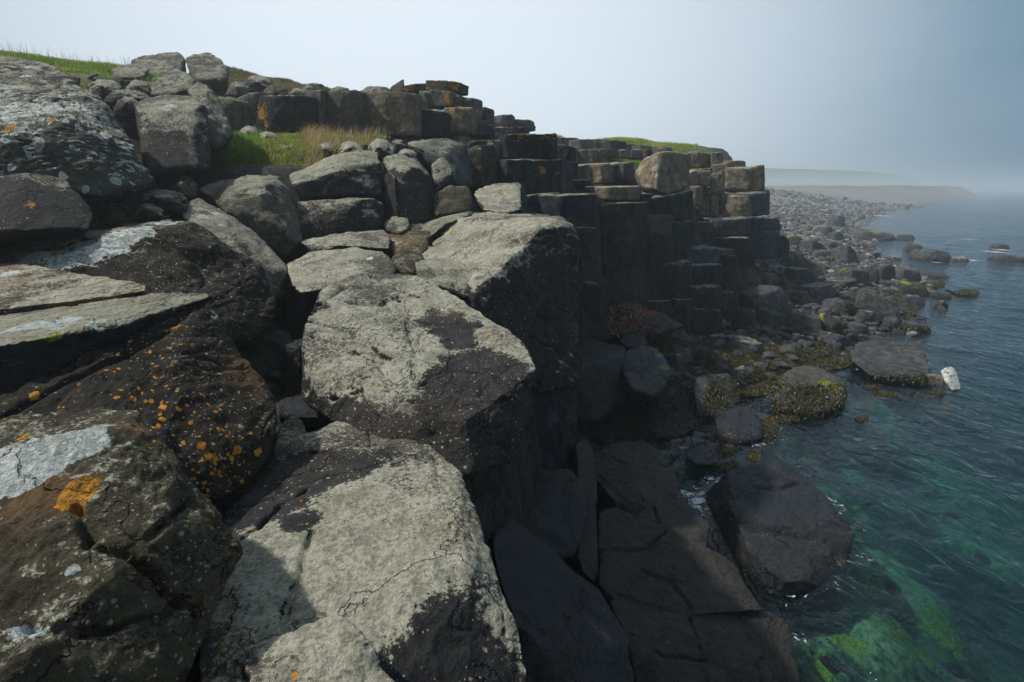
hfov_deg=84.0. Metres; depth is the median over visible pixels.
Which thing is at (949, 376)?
boulder
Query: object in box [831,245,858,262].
boulder
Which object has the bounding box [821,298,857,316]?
boulder
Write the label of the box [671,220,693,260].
rock block
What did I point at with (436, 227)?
rock slab
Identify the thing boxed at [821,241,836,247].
boulder
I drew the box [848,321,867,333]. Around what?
boulder
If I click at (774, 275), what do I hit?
boulder
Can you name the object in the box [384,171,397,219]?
rock block
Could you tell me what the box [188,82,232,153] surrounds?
boulder
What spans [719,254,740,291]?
rock block
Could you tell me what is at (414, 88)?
rock block
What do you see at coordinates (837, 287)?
stone
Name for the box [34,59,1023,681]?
ground
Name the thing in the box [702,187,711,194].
rock block
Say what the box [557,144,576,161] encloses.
rock block
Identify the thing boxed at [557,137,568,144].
rock block
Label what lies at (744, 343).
boulder
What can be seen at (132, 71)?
boulder
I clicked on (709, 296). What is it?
rock block
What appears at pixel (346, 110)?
rock block
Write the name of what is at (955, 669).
stone
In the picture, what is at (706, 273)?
rock block
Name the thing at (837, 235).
boulder
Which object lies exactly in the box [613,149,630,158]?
rock block
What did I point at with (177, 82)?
boulder
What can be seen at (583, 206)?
rock block
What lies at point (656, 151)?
rock block
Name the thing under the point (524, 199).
rock slab
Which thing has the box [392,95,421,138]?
rock block
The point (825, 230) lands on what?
boulder
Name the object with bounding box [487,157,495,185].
rock block
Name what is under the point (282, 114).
rock block
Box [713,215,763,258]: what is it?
rock block
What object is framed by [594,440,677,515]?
boulder
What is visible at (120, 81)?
stone
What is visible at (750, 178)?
rock block
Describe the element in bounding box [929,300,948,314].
boulder
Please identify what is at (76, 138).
boulder
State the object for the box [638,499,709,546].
boulder
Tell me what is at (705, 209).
rock block
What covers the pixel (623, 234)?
rock block
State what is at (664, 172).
rock block
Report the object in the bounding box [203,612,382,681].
boulder
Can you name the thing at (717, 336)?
boulder
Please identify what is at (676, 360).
boulder
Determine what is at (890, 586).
stone
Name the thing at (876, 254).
stone
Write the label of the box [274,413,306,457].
boulder
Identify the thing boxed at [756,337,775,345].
stone
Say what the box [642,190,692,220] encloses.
rock block
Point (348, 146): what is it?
stone
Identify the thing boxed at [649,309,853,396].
seaweed
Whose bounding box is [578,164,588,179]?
rock block
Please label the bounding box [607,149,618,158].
rock block
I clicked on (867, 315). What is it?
boulder
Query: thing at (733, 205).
rock block
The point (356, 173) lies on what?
rock block
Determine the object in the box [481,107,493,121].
rock block
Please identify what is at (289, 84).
dry grass
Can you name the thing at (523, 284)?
rock block
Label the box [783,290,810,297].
stone
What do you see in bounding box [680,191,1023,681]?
sea
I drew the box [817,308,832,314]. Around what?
stone
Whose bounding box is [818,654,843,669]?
stone
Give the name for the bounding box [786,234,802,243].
boulder
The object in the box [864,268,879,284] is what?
boulder
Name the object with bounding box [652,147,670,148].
rock block
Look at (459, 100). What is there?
rock block
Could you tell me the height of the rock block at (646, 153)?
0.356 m
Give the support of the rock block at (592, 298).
on the ground at (916, 627)
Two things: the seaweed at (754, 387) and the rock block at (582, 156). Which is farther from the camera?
the rock block at (582, 156)
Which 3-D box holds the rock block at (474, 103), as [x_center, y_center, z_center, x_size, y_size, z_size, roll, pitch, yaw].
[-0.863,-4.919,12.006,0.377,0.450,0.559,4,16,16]
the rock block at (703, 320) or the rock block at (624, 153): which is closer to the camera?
the rock block at (703, 320)
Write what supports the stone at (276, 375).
on the ground at (916, 627)
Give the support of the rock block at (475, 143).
on the rock block at (491, 151)
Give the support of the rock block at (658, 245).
on the rock block at (673, 279)
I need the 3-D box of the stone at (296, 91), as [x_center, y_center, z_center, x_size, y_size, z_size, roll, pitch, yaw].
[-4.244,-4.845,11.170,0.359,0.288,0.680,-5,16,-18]
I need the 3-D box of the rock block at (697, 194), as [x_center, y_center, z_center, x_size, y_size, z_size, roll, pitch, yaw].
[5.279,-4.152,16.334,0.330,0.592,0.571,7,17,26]
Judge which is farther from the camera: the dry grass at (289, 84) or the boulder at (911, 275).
the boulder at (911, 275)
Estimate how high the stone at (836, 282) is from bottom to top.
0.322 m
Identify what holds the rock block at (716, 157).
on the rock block at (717, 168)
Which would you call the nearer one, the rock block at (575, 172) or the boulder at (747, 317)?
the rock block at (575, 172)
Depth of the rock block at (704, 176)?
16.70 m
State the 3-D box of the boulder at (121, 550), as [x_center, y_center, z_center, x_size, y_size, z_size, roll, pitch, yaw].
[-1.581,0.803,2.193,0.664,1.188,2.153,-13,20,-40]
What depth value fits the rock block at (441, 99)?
11.43 m
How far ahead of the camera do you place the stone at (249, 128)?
9.19 m
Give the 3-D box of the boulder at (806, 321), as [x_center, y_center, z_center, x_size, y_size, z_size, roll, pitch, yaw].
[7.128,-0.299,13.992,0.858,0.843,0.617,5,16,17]
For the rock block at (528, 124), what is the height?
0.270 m
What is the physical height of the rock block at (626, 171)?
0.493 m
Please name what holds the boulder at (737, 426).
in the sea
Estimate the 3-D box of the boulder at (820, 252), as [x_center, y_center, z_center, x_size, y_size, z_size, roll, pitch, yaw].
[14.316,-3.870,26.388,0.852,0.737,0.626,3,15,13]
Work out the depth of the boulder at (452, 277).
5.18 m
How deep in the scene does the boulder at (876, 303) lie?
15.61 m
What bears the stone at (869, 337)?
on the ground at (916, 627)
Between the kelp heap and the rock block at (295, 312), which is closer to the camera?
the rock block at (295, 312)
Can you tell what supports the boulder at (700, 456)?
in the sea
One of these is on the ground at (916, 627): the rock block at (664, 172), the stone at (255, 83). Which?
the stone at (255, 83)
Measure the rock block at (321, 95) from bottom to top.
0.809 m
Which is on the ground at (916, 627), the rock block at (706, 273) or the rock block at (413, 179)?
the rock block at (413, 179)
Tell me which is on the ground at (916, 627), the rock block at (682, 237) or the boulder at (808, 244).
the boulder at (808, 244)
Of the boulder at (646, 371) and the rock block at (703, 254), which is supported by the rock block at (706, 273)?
the rock block at (703, 254)
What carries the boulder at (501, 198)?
on the ground at (916, 627)
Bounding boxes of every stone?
[86,79,121,101]
[87,73,97,78]
[99,207,125,225]
[104,89,148,108]
[108,77,125,85]
[114,95,137,119]
[126,80,149,93]
[131,189,187,217]
[131,203,164,221]
[168,175,197,199]
[226,81,249,96]
[240,126,258,134]
[244,75,271,92]
[259,131,276,138]
[263,84,287,95]
[267,384,276,390]
[270,370,281,379]
[272,330,291,344]
[288,88,304,95]
[302,84,314,92]
[318,141,336,155]
[329,86,348,91]
[338,141,362,152]
[364,86,390,90]
[367,138,395,161]
[391,139,406,153]
[398,149,417,157]
[572,179,590,185]
[674,347,693,363]
[681,380,694,389]
[713,339,726,347]
[718,366,726,372]
[722,319,728,328]
[732,329,746,335]
[753,362,768,368]
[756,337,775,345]
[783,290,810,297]
[789,251,804,255]
[797,339,814,346]
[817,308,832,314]
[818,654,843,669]
[823,602,842,611]
[825,256,833,260]
[827,280,847,287]
[829,276,856,283]
[833,285,841,289]
[835,290,855,301]
[849,286,859,291]
[862,252,879,256]
[863,335,884,340]
[879,288,892,293]
[883,295,898,301]
[885,582,895,591]
[903,331,918,340]
[912,305,923,311]
[936,305,950,316]
[941,662,963,676]
[942,289,952,294]
[943,511,959,521]
[973,552,990,566]
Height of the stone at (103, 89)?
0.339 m
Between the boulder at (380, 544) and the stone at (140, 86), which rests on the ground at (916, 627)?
the boulder at (380, 544)
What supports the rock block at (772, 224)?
on the rock block at (770, 248)
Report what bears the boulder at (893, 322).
on the ground at (916, 627)
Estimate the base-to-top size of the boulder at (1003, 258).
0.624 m
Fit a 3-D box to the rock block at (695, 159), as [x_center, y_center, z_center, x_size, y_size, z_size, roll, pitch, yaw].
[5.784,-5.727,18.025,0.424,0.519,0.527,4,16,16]
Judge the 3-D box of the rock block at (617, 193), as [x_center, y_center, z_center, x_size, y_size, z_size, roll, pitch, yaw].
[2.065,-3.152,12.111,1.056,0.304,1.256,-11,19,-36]
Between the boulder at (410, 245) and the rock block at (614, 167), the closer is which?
the boulder at (410, 245)
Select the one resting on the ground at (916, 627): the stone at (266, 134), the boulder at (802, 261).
the boulder at (802, 261)
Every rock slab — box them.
[0,263,145,314]
[0,292,210,394]
[88,215,171,230]
[182,198,287,297]
[279,395,332,426]
[287,247,395,301]
[301,230,389,254]
[407,138,472,188]
[421,211,473,240]
[516,182,528,212]
[611,599,799,681]
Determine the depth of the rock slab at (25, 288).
3.45 m
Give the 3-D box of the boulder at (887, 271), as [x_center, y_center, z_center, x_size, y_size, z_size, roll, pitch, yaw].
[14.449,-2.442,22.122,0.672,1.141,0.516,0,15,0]
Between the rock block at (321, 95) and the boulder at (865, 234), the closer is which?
the rock block at (321, 95)
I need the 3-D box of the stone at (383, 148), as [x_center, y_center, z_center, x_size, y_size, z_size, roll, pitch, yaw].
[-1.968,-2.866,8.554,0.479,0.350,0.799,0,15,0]
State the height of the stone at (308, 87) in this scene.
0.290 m
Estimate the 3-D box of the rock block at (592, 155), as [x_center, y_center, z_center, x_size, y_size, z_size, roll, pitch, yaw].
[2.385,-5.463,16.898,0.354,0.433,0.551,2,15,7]
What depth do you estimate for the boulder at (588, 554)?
4.72 m
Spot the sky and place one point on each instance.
(922, 91)
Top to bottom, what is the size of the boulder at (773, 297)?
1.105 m
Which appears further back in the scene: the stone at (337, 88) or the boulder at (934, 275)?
the boulder at (934, 275)
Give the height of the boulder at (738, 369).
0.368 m
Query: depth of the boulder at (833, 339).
13.21 m
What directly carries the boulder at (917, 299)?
on the ground at (916, 627)
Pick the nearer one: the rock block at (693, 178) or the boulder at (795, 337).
the boulder at (795, 337)
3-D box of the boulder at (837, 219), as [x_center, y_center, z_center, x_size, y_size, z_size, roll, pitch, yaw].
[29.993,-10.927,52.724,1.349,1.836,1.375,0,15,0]
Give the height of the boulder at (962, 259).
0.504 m
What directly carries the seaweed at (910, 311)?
on the sea
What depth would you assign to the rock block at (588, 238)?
9.71 m
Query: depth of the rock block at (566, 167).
10.95 m
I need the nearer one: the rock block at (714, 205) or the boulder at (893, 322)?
the boulder at (893, 322)
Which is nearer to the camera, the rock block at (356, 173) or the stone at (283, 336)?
the stone at (283, 336)
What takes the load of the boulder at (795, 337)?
on the ground at (916, 627)
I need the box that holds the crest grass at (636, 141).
[557,134,697,152]
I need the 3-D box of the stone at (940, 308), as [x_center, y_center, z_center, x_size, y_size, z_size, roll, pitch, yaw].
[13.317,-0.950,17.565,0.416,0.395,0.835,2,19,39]
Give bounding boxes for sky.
[0,0,1023,194]
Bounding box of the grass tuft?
[607,158,640,165]
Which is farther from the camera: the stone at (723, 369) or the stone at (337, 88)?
the stone at (337, 88)
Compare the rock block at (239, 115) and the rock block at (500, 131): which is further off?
the rock block at (500, 131)
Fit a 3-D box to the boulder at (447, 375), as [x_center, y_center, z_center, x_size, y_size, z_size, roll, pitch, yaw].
[-0.784,0.214,4.392,1.482,1.252,3.130,-4,15,-14]
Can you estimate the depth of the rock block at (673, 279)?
12.50 m
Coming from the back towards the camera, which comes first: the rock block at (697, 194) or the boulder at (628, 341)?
the rock block at (697, 194)
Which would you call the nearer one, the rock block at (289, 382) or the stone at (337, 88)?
the rock block at (289, 382)
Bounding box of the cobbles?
[754,187,936,291]
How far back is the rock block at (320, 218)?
6.78 m
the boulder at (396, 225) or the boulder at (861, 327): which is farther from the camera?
the boulder at (861, 327)
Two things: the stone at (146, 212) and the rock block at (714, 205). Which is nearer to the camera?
the stone at (146, 212)
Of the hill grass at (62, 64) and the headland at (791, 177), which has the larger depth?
the headland at (791, 177)
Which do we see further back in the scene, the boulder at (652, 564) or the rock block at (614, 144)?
the rock block at (614, 144)
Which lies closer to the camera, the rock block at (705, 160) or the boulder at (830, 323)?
the boulder at (830, 323)
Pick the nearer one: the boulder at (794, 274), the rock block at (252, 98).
the rock block at (252, 98)
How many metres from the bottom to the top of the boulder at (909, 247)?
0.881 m
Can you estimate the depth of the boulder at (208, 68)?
12.22 m
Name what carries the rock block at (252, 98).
on the ground at (916, 627)
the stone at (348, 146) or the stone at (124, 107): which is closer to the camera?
the stone at (124, 107)
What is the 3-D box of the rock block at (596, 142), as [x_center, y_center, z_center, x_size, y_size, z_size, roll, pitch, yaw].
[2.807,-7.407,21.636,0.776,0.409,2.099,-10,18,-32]
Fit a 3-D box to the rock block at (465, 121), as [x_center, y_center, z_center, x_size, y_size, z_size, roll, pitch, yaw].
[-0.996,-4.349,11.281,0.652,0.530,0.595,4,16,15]
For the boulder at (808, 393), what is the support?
on the ground at (916, 627)
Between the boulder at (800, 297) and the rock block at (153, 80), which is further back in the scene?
the boulder at (800, 297)
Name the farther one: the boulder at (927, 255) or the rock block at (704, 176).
the boulder at (927, 255)
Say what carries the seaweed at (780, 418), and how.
on the sea
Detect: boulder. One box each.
[0,55,80,85]
[0,82,154,207]
[0,173,92,247]
[0,219,276,343]
[0,303,277,504]
[0,407,242,681]
[111,63,148,80]
[131,52,185,76]
[134,94,211,183]
[149,69,194,96]
[185,52,228,90]
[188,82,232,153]
[199,174,302,259]
[199,421,525,681]
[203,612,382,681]
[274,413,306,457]
[301,273,534,475]
[364,670,394,681]
[383,216,409,234]
[388,223,433,274]
[415,259,472,299]
[431,158,453,195]
[474,183,521,213]
[492,519,633,681]
[533,469,588,561]
[572,439,596,506]
[578,505,598,586]
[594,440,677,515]
[598,507,762,614]
[620,333,646,350]
[623,346,670,401]
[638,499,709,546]
[670,353,682,366]
[685,445,718,467]
[689,347,719,369]
[693,373,741,422]
[699,463,854,610]
[707,333,725,340]
[715,406,762,447]
[724,334,762,354]
[734,366,746,372]
[736,307,755,330]
[737,396,747,405]
[739,285,791,316]
[753,421,780,449]
[756,307,781,326]
[758,273,778,280]
[770,365,848,420]
[777,344,802,356]
[778,255,795,266]
[782,267,814,283]
[785,312,821,332]
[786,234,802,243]
[789,333,805,341]
[790,245,799,250]
[790,291,808,304]
[793,253,828,272]
[794,281,832,300]
[799,240,826,249]
[811,249,831,257]
[815,226,832,235]
[819,313,853,334]
[819,331,854,349]
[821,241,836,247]
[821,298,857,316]
[827,231,843,240]
[828,213,844,226]
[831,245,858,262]
[832,267,868,285]
[840,326,857,340]
[847,228,896,245]
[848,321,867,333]
[850,340,930,387]
[854,288,897,320]
[855,310,874,322]
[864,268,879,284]
[874,264,895,281]
[882,316,900,330]
[892,234,914,243]
[895,266,921,281]
[896,280,928,304]
[899,321,933,344]
[902,243,922,257]
[903,294,925,313]
[908,248,950,267]
[916,269,950,283]
[918,367,960,396]
[927,290,952,304]
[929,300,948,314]
[950,256,968,266]
[985,254,1023,266]
[988,243,1010,253]
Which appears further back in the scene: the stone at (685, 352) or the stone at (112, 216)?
the stone at (685, 352)
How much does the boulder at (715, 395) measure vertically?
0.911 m
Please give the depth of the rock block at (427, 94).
11.46 m
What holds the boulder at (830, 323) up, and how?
on the ground at (916, 627)
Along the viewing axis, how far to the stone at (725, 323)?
13.40 m
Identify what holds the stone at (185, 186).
on the rock block
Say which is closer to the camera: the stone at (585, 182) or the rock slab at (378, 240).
the rock slab at (378, 240)
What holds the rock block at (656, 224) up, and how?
on the rock block at (658, 245)
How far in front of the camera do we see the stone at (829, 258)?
25.23 m
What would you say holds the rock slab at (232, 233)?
on the ground at (916, 627)
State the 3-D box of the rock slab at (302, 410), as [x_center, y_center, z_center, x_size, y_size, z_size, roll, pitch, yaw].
[-1.503,0.569,4.214,0.364,0.476,1.163,-6,16,-20]
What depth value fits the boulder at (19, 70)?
7.13 m
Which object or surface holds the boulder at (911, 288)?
on the ground at (916, 627)
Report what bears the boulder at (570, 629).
on the ground at (916, 627)
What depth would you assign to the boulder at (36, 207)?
4.47 m
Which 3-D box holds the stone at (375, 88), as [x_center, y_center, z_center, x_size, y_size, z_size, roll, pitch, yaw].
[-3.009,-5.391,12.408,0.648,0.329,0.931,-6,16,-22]
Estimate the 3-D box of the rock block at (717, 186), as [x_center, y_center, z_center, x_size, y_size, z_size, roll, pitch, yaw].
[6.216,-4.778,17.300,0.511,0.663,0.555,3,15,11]
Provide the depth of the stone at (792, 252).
25.71 m
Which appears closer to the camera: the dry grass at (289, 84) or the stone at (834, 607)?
the stone at (834, 607)
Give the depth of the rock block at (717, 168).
17.71 m
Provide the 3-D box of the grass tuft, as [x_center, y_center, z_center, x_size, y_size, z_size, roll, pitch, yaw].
[3.529,-5.710,18.208,1.396,0.296,1.038,-4,15,-14]
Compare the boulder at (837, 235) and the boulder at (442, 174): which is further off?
the boulder at (837, 235)
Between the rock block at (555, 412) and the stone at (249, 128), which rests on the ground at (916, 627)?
the rock block at (555, 412)
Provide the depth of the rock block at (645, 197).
11.99 m
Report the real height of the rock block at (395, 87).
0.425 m
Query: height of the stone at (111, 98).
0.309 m
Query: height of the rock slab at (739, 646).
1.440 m
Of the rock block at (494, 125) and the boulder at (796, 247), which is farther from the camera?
the boulder at (796, 247)
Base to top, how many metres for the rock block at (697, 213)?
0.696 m
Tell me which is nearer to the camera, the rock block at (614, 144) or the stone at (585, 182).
the stone at (585, 182)
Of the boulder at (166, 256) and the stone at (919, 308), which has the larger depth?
the stone at (919, 308)
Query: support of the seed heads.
on the ground at (916, 627)
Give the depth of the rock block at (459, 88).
11.89 m
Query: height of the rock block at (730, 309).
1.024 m
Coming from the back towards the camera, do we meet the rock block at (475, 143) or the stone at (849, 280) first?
the stone at (849, 280)
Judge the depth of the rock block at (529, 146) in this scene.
9.92 m
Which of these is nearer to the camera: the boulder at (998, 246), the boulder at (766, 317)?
the boulder at (766, 317)
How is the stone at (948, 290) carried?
in the sea
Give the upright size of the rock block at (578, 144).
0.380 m
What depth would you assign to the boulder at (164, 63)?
12.34 m
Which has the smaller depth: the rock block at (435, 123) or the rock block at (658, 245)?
the rock block at (435, 123)
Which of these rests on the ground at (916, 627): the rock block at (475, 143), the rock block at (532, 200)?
the rock block at (532, 200)
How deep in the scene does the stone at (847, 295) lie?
17.63 m
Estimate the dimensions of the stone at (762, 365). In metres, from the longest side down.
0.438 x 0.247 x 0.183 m
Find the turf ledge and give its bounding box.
[210,123,390,169]
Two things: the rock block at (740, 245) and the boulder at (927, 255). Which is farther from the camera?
the boulder at (927, 255)
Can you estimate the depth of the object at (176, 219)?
6.24 m
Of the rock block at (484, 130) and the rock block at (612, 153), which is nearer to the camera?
the rock block at (484, 130)
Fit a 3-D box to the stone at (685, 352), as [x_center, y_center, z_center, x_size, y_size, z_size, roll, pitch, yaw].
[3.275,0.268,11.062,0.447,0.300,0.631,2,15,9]
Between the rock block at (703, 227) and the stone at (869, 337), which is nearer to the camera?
the stone at (869, 337)
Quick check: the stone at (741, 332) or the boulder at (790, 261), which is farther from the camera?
the boulder at (790, 261)
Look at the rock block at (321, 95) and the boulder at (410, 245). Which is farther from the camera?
the rock block at (321, 95)
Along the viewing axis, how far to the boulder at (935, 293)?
19.51 m
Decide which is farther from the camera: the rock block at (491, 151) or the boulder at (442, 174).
the rock block at (491, 151)
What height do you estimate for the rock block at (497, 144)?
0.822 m
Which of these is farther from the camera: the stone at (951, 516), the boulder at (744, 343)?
the boulder at (744, 343)
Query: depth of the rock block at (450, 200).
7.73 m
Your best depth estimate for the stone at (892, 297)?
18.34 m
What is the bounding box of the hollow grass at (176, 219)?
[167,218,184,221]
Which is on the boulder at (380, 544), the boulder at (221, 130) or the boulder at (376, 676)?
the boulder at (376, 676)
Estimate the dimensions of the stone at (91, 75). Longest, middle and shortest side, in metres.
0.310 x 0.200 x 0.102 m
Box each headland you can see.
[765,168,922,185]
[920,183,1023,190]
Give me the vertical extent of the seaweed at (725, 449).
0.096 m
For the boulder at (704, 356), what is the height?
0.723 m
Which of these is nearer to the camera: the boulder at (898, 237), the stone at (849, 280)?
the stone at (849, 280)
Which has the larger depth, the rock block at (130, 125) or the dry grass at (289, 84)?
the dry grass at (289, 84)
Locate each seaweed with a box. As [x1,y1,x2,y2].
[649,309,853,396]
[715,416,778,471]
[760,384,948,423]
[838,241,980,316]
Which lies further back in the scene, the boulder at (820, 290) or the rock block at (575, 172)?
the boulder at (820, 290)
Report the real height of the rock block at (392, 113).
0.830 m
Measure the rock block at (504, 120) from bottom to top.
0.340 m
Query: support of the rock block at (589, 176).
on the rock block at (600, 172)
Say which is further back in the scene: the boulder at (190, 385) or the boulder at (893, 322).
the boulder at (893, 322)
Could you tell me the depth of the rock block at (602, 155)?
16.62 m
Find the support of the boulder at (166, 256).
on the ground at (916, 627)
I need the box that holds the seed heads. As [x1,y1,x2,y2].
[0,42,146,68]
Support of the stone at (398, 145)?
on the rock block at (413, 179)
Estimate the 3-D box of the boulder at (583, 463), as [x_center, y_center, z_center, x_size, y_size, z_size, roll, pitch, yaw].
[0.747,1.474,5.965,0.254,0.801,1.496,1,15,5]
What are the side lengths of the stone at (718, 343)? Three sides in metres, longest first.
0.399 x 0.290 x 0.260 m
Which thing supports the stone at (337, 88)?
on the ground at (916, 627)
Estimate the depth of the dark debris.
11.72 m
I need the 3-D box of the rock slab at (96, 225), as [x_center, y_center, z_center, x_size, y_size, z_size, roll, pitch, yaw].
[-4.675,-1.055,5.917,2.736,0.529,1.489,14,20,41]
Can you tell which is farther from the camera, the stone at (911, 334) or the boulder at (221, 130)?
the stone at (911, 334)
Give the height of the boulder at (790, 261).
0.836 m
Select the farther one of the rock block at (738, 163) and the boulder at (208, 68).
the rock block at (738, 163)
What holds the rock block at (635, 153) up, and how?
on the ground at (916, 627)
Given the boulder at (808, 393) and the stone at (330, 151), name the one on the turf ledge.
the stone at (330, 151)
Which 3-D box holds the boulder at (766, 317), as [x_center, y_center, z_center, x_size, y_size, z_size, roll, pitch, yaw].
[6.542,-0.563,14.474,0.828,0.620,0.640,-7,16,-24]
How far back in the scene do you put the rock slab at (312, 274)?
5.47 m
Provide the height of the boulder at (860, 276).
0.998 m
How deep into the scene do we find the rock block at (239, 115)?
9.58 m
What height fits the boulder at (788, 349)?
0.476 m
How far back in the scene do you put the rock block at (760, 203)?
16.95 m
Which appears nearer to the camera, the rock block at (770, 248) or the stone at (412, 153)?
the stone at (412, 153)
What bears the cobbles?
on the ground at (916, 627)
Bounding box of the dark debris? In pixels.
[630,287,704,499]
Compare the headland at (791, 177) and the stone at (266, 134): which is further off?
the headland at (791, 177)
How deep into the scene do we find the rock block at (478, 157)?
9.74 m
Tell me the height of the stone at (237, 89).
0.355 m
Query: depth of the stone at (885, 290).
19.44 m
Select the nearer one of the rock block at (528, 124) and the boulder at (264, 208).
the boulder at (264, 208)
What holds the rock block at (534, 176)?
on the rock block at (532, 200)
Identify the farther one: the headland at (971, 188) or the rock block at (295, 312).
the headland at (971, 188)
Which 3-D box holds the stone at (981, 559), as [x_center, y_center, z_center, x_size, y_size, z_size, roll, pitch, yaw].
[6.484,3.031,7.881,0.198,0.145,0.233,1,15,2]
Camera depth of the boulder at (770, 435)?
8.55 m
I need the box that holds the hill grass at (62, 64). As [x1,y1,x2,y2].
[0,49,164,80]
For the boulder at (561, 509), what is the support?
on the ground at (916, 627)
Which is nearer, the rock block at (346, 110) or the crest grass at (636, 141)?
the rock block at (346, 110)
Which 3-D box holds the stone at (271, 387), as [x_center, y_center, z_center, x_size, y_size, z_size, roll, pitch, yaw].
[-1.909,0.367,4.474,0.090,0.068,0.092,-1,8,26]
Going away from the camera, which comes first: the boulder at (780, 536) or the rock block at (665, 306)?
the boulder at (780, 536)
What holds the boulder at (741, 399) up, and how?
in the sea
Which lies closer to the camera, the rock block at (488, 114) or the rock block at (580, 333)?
the rock block at (580, 333)
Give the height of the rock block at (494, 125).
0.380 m
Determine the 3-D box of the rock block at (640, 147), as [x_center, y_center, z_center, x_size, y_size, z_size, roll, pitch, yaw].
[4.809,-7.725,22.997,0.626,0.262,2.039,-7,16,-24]
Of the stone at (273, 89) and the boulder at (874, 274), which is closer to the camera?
the stone at (273, 89)
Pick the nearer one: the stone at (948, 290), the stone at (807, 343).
the stone at (807, 343)
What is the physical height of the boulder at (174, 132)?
1.134 m
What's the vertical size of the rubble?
1.694 m
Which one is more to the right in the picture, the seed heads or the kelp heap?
the kelp heap
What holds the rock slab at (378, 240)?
on the ground at (916, 627)
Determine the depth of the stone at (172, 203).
5.71 m
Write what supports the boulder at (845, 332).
on the ground at (916, 627)
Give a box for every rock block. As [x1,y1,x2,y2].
[112,111,137,131]
[151,78,211,89]
[219,98,254,130]
[237,92,273,122]
[256,95,317,133]
[277,338,302,397]
[279,296,315,339]
[289,149,383,200]
[296,198,384,251]
[304,90,328,131]
[327,90,367,135]
[361,90,427,139]
[382,152,431,224]
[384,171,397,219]
[390,79,403,91]
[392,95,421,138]
[400,83,425,94]
[419,91,430,108]
[421,108,453,139]
[422,211,580,391]
[425,80,468,95]
[429,89,457,109]
[434,185,472,217]
[443,107,480,135]
[454,95,465,106]
[465,97,482,118]
[467,140,495,147]
[468,145,494,157]
[468,147,489,186]
[469,120,498,139]
[471,123,491,137]
[471,140,503,178]
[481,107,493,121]
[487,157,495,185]
[494,114,514,126]
[494,133,557,159]
[495,127,528,137]
[496,158,561,194]
[514,119,534,129]
[527,192,560,212]
[531,386,576,469]
[538,193,596,225]
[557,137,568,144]
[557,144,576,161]
[561,158,572,190]
[569,139,593,149]
[572,162,578,179]
[575,227,597,270]
[576,339,624,423]
[577,252,583,387]
[578,149,587,163]
[578,163,610,183]
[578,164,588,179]
[583,281,601,326]
[586,186,642,200]
[587,149,597,163]
[588,166,591,184]
[592,139,609,149]
[598,140,626,149]
[598,149,606,162]
[598,201,649,275]
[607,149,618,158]
[610,162,621,182]
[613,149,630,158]
[618,162,634,180]
[620,149,654,160]
[624,149,640,159]
[628,193,653,201]
[631,145,651,149]
[635,151,690,194]
[638,149,671,161]
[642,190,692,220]
[644,300,673,318]
[646,214,672,233]
[646,232,671,272]
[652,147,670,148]
[653,259,691,299]
[670,298,692,332]
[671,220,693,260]
[687,244,734,263]
[688,151,700,168]
[688,170,698,185]
[688,284,722,308]
[690,186,702,206]
[691,152,709,168]
[691,263,722,284]
[691,308,722,333]
[695,207,698,221]
[697,221,711,232]
[698,170,710,185]
[699,190,769,216]
[700,160,745,169]
[700,195,709,216]
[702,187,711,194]
[702,216,751,235]
[708,172,724,194]
[710,152,722,167]
[710,163,730,172]
[710,195,718,215]
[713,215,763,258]
[716,235,752,266]
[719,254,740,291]
[720,194,752,216]
[720,291,739,327]
[725,165,764,190]
[762,231,779,259]
[763,218,780,230]
[776,235,789,256]
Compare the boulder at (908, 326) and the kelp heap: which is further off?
the boulder at (908, 326)
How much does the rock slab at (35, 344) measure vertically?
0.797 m
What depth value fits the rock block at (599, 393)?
8.24 m
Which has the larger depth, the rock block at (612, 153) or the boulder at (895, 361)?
the rock block at (612, 153)
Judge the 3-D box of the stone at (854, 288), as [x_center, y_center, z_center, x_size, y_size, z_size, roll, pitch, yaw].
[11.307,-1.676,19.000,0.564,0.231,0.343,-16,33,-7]
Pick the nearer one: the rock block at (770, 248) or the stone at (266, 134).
the stone at (266, 134)
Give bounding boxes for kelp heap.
[604,302,681,340]
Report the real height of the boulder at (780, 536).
1.211 m
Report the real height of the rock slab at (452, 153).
0.909 m
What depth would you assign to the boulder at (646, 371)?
8.64 m
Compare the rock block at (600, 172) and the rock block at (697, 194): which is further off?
the rock block at (697, 194)
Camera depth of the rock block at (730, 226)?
16.01 m
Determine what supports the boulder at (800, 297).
on the ground at (916, 627)
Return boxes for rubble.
[646,242,924,399]
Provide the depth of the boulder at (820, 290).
17.45 m
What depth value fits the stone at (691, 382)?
10.03 m
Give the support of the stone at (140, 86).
on the rock block
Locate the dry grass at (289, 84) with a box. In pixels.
[188,66,331,93]
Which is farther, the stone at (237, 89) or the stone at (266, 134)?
the stone at (237, 89)
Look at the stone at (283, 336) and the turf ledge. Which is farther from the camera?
the turf ledge
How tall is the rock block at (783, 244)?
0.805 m

